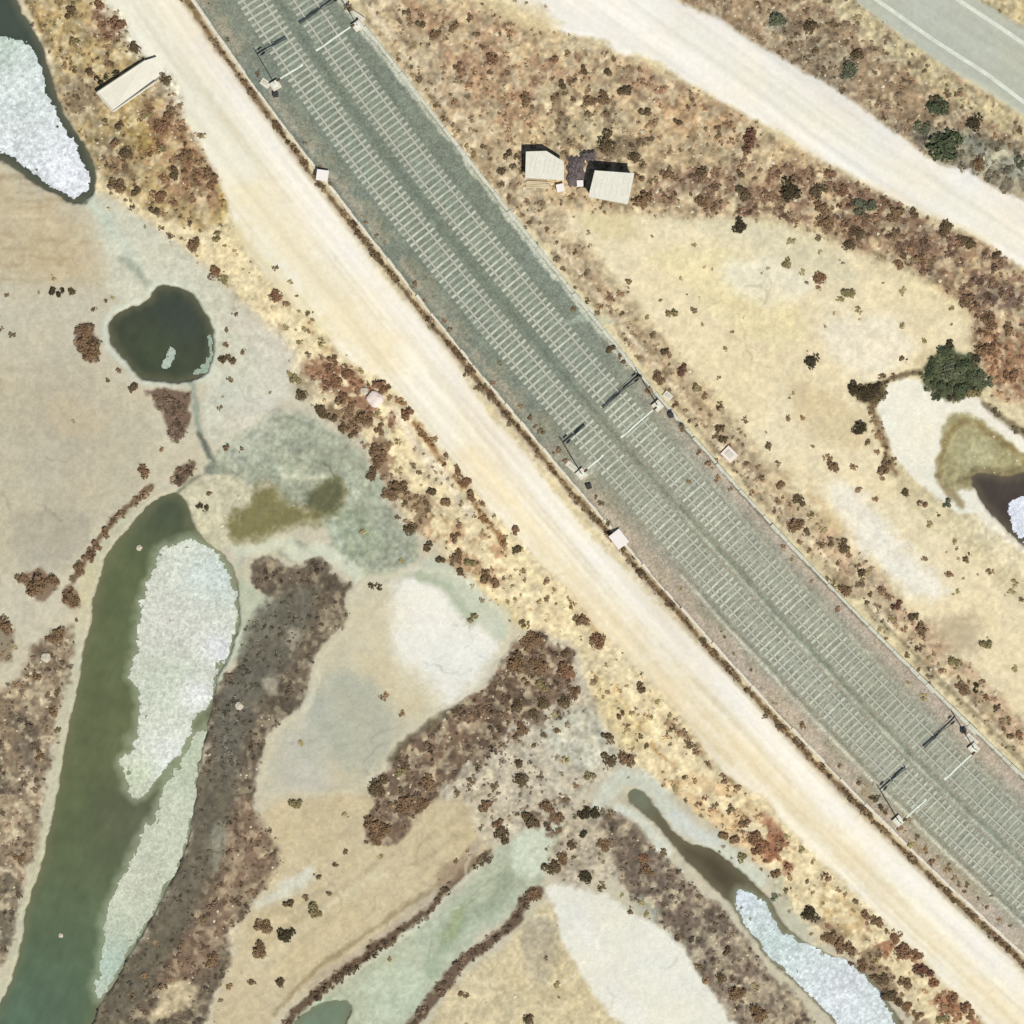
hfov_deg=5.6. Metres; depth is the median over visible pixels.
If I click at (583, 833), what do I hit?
shrub
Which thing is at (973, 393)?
shrub
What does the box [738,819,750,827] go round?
shrub
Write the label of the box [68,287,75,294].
shrub
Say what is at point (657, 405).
catenary mast
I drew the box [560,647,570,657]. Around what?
shrub
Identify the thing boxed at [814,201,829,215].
shrub
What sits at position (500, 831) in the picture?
bush
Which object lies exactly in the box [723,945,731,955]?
shrub
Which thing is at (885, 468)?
shrub
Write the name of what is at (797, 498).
shrub
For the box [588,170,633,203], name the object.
hut
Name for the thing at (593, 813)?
shrub
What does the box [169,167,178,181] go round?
shrub
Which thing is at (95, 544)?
shrub
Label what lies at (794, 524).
bush
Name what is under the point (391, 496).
shrub
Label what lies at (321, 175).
trackside cabinet
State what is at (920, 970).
bush
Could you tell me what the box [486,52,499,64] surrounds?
shrub
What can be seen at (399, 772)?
shrub
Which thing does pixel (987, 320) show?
bush
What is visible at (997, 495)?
water
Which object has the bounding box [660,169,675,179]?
shrub
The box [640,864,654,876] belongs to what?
shrub
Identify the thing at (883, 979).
shrub
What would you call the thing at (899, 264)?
shrub
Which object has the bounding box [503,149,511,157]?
shrub
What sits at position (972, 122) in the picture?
bush
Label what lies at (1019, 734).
shrub
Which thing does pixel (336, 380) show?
shrub
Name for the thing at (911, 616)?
shrub
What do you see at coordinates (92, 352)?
bush
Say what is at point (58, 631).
shrub
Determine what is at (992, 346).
shrub
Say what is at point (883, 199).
shrub
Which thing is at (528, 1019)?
shrub
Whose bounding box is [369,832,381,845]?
shrub
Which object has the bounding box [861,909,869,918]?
shrub
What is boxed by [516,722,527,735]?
shrub
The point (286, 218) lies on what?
dirt track
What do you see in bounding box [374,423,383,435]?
shrub
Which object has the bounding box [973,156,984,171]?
shrub
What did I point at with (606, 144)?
bush
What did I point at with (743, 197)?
bush
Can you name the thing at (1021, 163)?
shrub
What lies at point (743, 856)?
shrub
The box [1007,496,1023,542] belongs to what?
salt crust
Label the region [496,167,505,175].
shrub
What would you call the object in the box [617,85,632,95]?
shrub
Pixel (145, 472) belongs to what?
shrub
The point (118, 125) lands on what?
shrub
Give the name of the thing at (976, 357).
shrub
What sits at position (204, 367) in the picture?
salt crust
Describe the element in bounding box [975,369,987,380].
shrub
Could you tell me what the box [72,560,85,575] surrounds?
shrub
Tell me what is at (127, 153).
bush
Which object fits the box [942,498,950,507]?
shrub
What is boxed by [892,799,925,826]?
catenary mast
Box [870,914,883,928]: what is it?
shrub
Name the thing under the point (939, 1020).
shrub
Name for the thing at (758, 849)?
shrub
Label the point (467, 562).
shrub
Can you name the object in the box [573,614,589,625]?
shrub
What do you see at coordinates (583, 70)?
shrub
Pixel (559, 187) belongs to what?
crate
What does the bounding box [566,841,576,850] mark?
shrub
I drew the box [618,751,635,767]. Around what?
bush
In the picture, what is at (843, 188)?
shrub
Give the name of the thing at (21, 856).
shrub
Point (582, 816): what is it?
shrub
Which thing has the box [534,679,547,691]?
shrub
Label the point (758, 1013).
bush
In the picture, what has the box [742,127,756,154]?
bush
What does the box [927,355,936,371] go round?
shrub
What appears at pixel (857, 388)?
shrub
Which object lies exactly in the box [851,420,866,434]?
shrub
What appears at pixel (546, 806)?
shrub
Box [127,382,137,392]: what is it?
shrub
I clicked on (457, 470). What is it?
shrub
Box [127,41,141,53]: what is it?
shrub
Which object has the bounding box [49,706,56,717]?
shrub
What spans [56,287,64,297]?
shrub
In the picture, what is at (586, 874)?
shrub
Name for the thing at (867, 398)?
shrub
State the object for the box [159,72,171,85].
shrub
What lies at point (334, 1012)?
water
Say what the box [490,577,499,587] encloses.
shrub
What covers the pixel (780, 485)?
shrub
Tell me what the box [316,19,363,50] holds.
catenary mast
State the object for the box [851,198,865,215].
bush
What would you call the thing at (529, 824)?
bush
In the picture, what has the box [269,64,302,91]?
catenary mast
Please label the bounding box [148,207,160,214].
shrub
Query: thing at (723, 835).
shrub
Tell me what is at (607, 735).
shrub
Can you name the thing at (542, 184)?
plank stack
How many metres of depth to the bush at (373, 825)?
899.66 m
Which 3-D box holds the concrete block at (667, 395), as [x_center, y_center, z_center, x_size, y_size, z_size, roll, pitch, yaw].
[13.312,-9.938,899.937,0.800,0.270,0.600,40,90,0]
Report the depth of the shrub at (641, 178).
899.84 m
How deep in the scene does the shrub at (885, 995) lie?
899.80 m
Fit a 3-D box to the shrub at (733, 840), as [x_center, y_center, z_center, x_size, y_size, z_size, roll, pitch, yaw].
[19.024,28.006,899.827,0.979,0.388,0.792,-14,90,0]
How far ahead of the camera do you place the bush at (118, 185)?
899.71 m
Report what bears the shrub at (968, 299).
on the ground
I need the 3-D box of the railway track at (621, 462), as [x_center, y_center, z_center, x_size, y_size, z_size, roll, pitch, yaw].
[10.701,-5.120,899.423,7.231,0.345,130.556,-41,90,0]
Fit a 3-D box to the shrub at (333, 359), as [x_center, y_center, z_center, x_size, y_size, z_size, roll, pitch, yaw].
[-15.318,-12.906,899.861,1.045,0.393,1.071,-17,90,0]
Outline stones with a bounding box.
[0,0,1023,1023]
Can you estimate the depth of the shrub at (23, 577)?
899.81 m
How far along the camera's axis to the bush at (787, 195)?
899.65 m
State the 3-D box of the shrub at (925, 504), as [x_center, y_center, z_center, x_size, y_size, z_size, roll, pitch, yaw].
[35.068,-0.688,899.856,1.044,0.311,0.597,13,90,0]
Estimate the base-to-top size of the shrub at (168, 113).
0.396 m
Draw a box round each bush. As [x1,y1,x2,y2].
[0,617,12,635]
[26,573,49,597]
[62,589,80,607]
[75,325,93,337]
[77,333,90,352]
[83,345,100,361]
[107,177,126,194]
[110,16,126,30]
[117,146,133,160]
[203,165,218,184]
[252,940,266,958]
[253,919,272,934]
[277,927,295,942]
[308,901,321,918]
[354,410,372,425]
[363,815,380,836]
[367,774,388,797]
[372,379,387,394]
[374,822,392,839]
[388,480,407,495]
[396,794,414,814]
[493,826,509,844]
[507,651,524,673]
[512,772,528,787]
[519,630,543,651]
[521,812,537,828]
[529,657,549,675]
[541,859,560,875]
[556,661,573,678]
[589,632,606,649]
[597,128,616,153]
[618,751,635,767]
[631,190,653,207]
[728,986,746,1001]
[735,185,751,202]
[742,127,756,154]
[749,1004,768,1023]
[768,12,786,25]
[780,176,801,202]
[787,518,804,533]
[800,904,820,922]
[803,18,818,34]
[809,184,828,199]
[816,214,834,230]
[840,60,857,79]
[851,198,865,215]
[886,206,904,222]
[893,943,911,959]
[912,963,934,977]
[913,120,930,134]
[925,96,949,116]
[925,128,963,162]
[939,219,953,238]
[940,359,959,379]
[946,384,965,395]
[962,369,976,387]
[965,112,982,131]
[974,344,993,357]
[982,311,997,330]
[1003,368,1019,382]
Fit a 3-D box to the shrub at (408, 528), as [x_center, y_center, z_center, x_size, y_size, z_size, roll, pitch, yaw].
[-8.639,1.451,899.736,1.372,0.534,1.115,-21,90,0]
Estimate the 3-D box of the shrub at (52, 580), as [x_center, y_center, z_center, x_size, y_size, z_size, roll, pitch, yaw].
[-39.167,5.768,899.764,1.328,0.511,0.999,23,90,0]
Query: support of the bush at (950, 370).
on the ground
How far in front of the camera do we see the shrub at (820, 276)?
899.78 m
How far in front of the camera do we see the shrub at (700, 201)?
899.74 m
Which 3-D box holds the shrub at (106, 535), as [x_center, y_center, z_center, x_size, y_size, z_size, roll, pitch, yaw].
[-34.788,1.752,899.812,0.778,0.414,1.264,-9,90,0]
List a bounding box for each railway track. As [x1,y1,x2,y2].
[237,0,1023,913]
[289,0,1023,854]
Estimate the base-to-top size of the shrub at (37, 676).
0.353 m
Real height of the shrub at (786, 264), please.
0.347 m
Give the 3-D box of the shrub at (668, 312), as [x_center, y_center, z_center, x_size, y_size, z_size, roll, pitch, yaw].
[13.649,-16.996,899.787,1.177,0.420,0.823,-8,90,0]
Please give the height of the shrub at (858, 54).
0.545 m
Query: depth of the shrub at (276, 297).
899.84 m
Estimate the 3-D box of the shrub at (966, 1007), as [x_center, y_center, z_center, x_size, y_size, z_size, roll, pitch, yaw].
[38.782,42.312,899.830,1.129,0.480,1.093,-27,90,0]
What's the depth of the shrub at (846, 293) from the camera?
899.77 m
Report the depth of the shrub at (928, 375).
899.75 m
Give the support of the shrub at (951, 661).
on the ground
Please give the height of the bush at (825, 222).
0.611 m
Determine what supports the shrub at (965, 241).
on the ground
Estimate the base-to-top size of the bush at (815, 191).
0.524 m
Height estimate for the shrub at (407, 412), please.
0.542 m
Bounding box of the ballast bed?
[195,0,1023,952]
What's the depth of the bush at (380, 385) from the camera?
899.73 m
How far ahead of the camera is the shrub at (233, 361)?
899.88 m
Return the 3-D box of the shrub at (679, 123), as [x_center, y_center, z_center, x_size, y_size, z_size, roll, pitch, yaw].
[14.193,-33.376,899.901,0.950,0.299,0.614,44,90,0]
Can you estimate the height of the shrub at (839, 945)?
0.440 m
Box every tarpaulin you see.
[566,155,585,186]
[579,150,596,161]
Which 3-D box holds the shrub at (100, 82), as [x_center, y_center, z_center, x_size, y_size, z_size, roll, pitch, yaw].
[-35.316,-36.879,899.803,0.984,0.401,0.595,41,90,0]
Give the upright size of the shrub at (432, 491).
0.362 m
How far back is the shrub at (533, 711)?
899.83 m
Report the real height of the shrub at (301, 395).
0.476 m
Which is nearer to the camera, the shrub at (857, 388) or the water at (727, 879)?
the shrub at (857, 388)
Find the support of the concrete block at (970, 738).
on the ballast bed
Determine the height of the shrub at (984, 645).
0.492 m
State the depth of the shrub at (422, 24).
899.80 m
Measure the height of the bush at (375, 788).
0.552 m
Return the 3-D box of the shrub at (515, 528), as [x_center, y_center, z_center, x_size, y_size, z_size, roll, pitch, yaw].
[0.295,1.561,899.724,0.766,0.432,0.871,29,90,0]
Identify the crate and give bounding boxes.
[556,183,564,191]
[577,180,582,186]
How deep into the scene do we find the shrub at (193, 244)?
899.72 m
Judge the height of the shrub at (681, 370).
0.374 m
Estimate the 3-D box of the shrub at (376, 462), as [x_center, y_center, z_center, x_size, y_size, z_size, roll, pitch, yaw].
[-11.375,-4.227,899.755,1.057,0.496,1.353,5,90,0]
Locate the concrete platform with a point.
(127, 86)
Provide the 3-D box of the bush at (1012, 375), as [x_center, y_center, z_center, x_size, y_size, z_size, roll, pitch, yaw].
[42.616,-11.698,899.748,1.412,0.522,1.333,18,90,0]
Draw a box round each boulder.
[40,653,50,662]
[235,702,243,709]
[360,387,367,395]
[366,391,382,407]
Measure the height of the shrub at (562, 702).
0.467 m
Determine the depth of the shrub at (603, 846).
899.84 m
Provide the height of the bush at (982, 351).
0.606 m
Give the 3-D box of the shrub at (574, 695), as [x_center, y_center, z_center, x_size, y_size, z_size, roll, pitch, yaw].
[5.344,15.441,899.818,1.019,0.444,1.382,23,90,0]
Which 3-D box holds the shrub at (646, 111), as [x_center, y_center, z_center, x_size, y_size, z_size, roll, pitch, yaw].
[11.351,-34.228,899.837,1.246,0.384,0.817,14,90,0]
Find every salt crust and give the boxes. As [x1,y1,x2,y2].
[0,36,89,198]
[94,730,206,997]
[118,538,238,798]
[162,346,175,368]
[193,335,212,374]
[735,889,894,1023]
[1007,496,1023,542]
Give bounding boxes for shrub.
[13,853,26,863]
[15,573,29,582]
[32,672,41,679]
[35,749,44,761]
[44,634,57,643]
[47,573,60,584]
[49,287,55,294]
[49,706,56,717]
[52,626,64,642]
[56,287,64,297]
[65,5,76,19]
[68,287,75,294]
[69,36,80,45]
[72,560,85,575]
[81,552,94,562]
[84,68,92,76]
[91,539,102,550]
[94,0,104,9]
[94,76,103,84]
[101,525,109,538]
[110,138,119,148]
[114,120,124,130]
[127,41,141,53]
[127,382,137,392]
[131,186,140,195]
[137,463,149,479]
[140,109,152,118]
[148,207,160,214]
[149,190,166,202]
[152,119,167,133]
[156,143,166,153]
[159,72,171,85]
[162,105,175,119]
[168,199,177,206]
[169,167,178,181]
[177,148,192,161]
[186,237,200,252]
[205,952,218,968]
[207,265,220,280]
[212,230,221,242]
[216,274,228,284]
[218,355,226,364]
[226,354,236,364]
[269,289,282,302]
[275,977,285,987]
[283,899,293,907]
[288,798,302,808]
[289,373,301,383]
[295,388,308,399]
[314,404,326,418]
[325,363,334,375]
[326,355,338,365]
[326,413,337,421]
[329,376,342,388]
[335,391,347,405]
[338,422,346,431]
[339,364,354,379]
[347,401,354,411]
[348,429,356,438]
[365,466,376,481]
[368,443,381,457]
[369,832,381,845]
[373,455,384,469]
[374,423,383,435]
[379,449,387,461]
[381,488,397,501]
[387,800,397,807]
[395,767,407,776]
[401,407,414,420]
[403,522,416,535]
[413,798,430,812]
[415,21,425,27]
[422,773,434,791]
[423,541,432,551]
[426,487,436,495]
[428,29,441,39]
[435,555,445,562]
[440,498,450,506]
[448,21,459,32]
[450,532,460,543]
[451,548,462,562]
[453,61,462,73]
[455,463,460,475]
[456,567,463,575]
[457,474,471,487]
[458,991,469,997]
[463,558,477,566]
[466,489,475,502]
[467,613,477,622]
[479,799,492,812]
[480,569,491,583]
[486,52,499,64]
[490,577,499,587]
[491,818,503,827]
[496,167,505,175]
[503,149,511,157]
[511,525,519,535]
[511,697,522,712]
[512,545,521,554]
[513,759,522,767]
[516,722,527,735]
[520,92,530,107]
[521,678,530,685]
[523,1013,534,1023]
[525,887,542,899]
[528,709,537,720]
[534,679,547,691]
[537,695,549,709]
[539,799,554,812]
[549,55,558,63]
[550,92,558,101]
[550,812,564,822]
[556,851,567,865]
[557,694,570,709]
[558,79,565,89]
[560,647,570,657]
[563,671,575,679]
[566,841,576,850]
[569,686,581,700]
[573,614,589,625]
[577,806,590,819]
[578,870,591,883]
[579,829,587,837]
[580,64,587,74]
[583,95,597,106]
[584,771,596,780]
[586,806,599,818]
[596,838,609,853]
[598,90,611,104]
[600,751,616,766]
[601,732,611,739]
[603,67,611,75]
[606,345,615,352]
[616,710,624,719]
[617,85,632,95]
[627,151,640,162]
[634,173,644,181]
[637,681,645,693]
[637,853,648,867]
[638,107,650,115]
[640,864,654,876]
[652,370,665,385]
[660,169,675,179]
[660,348,668,355]
[665,308,677,316]
[673,118,682,126]
[677,363,686,377]
[692,383,701,391]
[693,194,706,207]
[695,166,706,176]
[697,171,707,183]
[714,424,724,431]
[715,971,726,983]
[718,435,728,443]
[718,832,728,840]
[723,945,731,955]
[729,835,739,843]
[731,217,747,233]
[737,169,744,177]
[737,852,746,863]
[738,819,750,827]
[746,831,761,845]
[750,844,762,855]
[770,869,780,878]
[776,480,785,489]
[782,257,791,268]
[792,493,805,506]
[804,353,819,369]
[812,271,826,283]
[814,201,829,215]
[820,932,836,943]
[823,170,836,177]
[826,459,839,472]
[834,936,846,954]
[837,184,848,196]
[837,585,851,596]
[838,537,849,553]
[840,288,855,297]
[841,239,855,250]
[845,941,855,956]
[847,380,863,396]
[849,48,863,60]
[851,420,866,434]
[853,227,866,240]
[857,959,868,973]
[858,569,865,577]
[860,386,873,401]
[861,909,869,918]
[863,199,876,210]
[867,381,882,394]
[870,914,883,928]
[871,972,889,985]
[876,460,891,475]
[880,197,889,205]
[881,990,897,1001]
[890,600,902,610]
[890,931,902,944]
[894,260,903,269]
[895,997,901,1006]
[897,976,911,989]
[899,1001,911,1011]
[900,488,908,496]
[907,612,918,620]
[910,207,918,218]
[911,1010,923,1020]
[912,948,923,959]
[913,253,925,263]
[916,621,926,636]
[917,500,927,507]
[925,370,937,382]
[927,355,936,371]
[928,94,938,100]
[929,380,945,389]
[930,980,939,986]
[936,345,950,356]
[936,1014,949,1023]
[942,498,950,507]
[946,339,953,348]
[946,992,958,1002]
[947,392,955,400]
[947,656,962,667]
[954,358,970,370]
[955,680,969,695]
[958,293,975,308]
[960,1001,971,1013]
[961,237,976,249]
[965,388,981,398]
[966,1008,975,1020]
[969,354,980,365]
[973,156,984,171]
[973,682,978,692]
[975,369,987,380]
[978,640,991,648]
[983,343,996,352]
[983,376,993,387]
[992,251,1001,259]
[1003,321,1013,336]
[1014,155,1023,168]
[1015,731,1023,739]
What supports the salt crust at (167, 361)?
on the water at (152, 329)
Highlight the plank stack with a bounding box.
[524,181,550,188]
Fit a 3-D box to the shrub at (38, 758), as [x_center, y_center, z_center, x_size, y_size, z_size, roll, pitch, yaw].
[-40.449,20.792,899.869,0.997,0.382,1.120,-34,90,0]
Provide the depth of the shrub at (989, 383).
899.77 m
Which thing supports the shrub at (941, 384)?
on the ground
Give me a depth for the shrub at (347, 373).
899.78 m
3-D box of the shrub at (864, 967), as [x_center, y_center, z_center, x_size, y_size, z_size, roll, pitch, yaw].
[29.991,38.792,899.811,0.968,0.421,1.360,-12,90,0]
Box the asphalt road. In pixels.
[856,0,1023,116]
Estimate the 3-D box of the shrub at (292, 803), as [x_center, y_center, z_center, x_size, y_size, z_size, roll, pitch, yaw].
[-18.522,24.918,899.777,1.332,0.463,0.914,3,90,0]
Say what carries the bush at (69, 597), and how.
on the ground
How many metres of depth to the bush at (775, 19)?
899.70 m
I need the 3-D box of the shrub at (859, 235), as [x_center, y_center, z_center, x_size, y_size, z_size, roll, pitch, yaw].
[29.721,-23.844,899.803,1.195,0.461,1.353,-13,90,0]
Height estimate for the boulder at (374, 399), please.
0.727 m
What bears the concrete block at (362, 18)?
on the ballast bed
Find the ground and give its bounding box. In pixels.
[0,0,1023,1023]
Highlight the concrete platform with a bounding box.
[96,57,164,111]
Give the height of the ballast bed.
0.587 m
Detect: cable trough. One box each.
[191,0,1023,956]
[342,0,1023,778]
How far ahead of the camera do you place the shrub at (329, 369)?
899.79 m
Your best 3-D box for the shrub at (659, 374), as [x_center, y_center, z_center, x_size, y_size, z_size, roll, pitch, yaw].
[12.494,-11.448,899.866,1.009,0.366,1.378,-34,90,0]
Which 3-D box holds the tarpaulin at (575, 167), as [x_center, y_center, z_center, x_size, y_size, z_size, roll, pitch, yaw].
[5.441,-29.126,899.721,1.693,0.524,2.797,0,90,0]
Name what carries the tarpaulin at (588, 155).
on the ground
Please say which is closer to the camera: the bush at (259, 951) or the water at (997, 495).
the bush at (259, 951)
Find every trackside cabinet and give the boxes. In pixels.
[316,169,328,181]
[609,529,628,548]
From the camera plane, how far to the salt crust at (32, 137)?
900.26 m
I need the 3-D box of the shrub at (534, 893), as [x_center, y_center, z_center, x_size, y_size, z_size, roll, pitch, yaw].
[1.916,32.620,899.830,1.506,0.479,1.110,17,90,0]
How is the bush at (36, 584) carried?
on the ground
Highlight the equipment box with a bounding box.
[961,728,966,732]
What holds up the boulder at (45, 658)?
on the ground
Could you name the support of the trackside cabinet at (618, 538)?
on the ground
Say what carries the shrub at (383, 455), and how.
on the ground
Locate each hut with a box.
[525,151,563,179]
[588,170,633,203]
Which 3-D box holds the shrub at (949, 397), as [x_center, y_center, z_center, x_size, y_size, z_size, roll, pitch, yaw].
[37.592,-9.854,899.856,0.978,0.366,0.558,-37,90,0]
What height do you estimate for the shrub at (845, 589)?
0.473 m
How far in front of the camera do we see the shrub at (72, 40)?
899.81 m
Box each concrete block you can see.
[259,78,270,88]
[355,11,364,20]
[565,461,579,472]
[662,390,672,400]
[720,445,737,462]
[964,733,978,743]
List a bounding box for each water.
[0,0,94,202]
[0,493,239,1023]
[109,285,213,382]
[294,1000,350,1023]
[628,789,900,1023]
[972,472,1023,544]
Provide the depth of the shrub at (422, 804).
899.75 m
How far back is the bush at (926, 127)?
899.84 m
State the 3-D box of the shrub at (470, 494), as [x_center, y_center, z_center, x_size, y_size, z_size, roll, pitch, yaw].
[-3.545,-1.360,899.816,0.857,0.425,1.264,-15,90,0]
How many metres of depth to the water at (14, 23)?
900.30 m
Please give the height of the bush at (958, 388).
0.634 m
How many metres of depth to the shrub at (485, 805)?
899.78 m
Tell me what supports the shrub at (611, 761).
on the ground
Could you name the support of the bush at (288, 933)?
on the ground
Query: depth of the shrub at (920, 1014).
899.92 m
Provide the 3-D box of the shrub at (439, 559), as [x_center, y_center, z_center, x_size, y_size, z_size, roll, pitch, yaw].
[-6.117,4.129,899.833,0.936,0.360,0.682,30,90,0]
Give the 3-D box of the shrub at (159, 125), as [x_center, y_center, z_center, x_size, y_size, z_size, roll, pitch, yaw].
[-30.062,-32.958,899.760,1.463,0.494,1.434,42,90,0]
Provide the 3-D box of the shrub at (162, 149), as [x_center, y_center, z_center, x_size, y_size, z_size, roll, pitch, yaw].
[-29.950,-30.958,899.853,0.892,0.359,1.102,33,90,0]
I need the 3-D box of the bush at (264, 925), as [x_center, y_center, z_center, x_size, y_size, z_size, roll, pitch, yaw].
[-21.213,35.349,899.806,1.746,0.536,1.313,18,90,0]
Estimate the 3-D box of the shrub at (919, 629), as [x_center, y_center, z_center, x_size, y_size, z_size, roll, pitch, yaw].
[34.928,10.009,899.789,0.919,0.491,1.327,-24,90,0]
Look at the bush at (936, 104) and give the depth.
899.63 m
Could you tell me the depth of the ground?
900.00 m
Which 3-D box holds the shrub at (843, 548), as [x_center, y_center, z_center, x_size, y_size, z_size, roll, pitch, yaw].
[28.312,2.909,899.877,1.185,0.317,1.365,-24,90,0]
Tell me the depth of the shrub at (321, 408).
899.78 m
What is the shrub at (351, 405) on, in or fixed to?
on the ground
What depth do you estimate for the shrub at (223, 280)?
899.85 m
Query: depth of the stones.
899.97 m
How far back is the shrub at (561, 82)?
899.87 m
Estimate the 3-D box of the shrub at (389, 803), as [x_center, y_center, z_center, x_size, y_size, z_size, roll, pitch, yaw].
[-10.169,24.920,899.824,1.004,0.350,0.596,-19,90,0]
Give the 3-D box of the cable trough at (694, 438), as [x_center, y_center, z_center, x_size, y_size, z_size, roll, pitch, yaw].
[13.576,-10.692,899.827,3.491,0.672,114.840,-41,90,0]
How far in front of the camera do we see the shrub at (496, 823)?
899.78 m
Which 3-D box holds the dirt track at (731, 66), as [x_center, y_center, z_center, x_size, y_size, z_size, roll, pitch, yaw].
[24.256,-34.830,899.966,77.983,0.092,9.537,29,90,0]
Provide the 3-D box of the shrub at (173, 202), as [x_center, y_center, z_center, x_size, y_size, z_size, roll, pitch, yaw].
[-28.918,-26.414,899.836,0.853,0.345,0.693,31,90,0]
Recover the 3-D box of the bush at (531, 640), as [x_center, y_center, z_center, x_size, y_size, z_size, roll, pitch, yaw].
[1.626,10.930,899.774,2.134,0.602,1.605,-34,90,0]
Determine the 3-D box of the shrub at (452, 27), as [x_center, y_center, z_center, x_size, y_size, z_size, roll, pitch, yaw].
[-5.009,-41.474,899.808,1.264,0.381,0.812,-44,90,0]
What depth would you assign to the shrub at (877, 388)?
899.78 m
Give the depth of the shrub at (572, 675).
899.82 m
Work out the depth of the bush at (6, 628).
899.69 m
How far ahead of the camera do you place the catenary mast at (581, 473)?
899.07 m
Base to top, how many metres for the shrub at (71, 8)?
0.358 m
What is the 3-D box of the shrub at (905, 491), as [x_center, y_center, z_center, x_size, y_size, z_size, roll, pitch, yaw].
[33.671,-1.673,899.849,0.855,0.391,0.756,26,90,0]
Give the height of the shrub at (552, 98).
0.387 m
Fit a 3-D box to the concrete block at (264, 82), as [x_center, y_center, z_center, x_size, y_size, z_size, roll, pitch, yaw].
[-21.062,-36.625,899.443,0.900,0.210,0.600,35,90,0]
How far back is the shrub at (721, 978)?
899.83 m
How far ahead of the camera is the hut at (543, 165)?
898.63 m
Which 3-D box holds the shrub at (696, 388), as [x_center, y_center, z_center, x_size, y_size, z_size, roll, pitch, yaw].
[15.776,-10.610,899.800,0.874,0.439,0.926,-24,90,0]
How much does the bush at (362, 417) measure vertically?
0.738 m
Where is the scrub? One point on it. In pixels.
(507, 414)
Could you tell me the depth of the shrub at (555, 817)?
899.77 m
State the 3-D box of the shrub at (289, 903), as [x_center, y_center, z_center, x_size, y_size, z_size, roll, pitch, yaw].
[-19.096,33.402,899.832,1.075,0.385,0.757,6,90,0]
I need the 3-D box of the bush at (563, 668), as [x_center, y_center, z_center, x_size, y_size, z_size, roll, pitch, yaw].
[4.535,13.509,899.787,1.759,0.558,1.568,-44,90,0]
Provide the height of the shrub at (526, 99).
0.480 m
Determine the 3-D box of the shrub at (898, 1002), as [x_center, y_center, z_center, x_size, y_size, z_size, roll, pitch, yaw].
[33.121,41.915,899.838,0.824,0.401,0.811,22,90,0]
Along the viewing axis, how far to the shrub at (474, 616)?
899.86 m
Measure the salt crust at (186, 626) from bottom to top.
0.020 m
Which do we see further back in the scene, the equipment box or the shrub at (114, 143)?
the shrub at (114, 143)
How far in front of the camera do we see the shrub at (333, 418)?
899.74 m
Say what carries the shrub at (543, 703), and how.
on the ground
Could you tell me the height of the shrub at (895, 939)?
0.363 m
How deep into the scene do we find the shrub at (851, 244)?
899.76 m
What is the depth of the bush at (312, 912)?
899.77 m
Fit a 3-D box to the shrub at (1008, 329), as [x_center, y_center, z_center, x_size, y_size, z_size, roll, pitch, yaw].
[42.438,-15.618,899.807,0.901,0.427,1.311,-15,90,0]
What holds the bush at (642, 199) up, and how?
on the ground
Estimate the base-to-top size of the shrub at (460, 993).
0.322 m
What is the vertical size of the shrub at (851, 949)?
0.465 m
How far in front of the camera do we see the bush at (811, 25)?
899.71 m
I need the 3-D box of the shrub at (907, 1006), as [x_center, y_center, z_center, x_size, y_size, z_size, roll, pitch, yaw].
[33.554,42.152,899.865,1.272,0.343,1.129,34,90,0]
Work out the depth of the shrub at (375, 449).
899.71 m
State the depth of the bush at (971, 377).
899.68 m
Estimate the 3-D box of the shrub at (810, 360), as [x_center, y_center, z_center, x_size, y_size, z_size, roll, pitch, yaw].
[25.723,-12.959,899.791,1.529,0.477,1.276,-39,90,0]
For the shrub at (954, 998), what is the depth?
899.86 m
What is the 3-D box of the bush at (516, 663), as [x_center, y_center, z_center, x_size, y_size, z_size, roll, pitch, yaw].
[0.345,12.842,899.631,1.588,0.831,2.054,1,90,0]
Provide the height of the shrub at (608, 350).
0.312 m
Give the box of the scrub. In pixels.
[0,0,1023,1023]
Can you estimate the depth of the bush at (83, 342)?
899.63 m
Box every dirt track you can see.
[106,0,1023,1023]
[496,0,1023,268]
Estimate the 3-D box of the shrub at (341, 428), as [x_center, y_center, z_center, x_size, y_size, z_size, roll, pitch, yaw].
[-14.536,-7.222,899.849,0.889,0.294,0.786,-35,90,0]
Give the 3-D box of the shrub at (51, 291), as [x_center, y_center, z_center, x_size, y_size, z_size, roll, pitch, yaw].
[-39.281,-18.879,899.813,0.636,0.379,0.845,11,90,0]
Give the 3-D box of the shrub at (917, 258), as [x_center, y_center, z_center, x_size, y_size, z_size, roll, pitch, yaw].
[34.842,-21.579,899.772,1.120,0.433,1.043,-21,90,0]
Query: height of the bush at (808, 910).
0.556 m
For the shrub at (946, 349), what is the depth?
899.75 m
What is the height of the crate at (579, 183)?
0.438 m
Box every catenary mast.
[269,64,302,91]
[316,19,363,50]
[575,455,603,479]
[621,400,663,437]
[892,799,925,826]
[944,742,979,779]
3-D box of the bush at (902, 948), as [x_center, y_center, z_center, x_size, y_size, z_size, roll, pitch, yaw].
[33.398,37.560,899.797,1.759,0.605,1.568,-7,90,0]
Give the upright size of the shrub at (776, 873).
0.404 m
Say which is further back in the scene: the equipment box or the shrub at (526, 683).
the shrub at (526, 683)
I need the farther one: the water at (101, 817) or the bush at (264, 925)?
the water at (101, 817)
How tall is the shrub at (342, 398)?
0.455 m
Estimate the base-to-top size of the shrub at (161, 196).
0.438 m
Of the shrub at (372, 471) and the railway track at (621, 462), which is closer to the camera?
the railway track at (621, 462)
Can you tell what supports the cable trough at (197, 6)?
on the ballast bed
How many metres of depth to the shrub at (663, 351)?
899.83 m
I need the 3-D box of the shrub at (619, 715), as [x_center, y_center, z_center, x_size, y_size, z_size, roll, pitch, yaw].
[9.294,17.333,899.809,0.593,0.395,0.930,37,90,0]
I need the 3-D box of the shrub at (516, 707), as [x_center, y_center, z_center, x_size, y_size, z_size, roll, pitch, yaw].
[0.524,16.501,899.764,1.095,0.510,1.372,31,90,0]

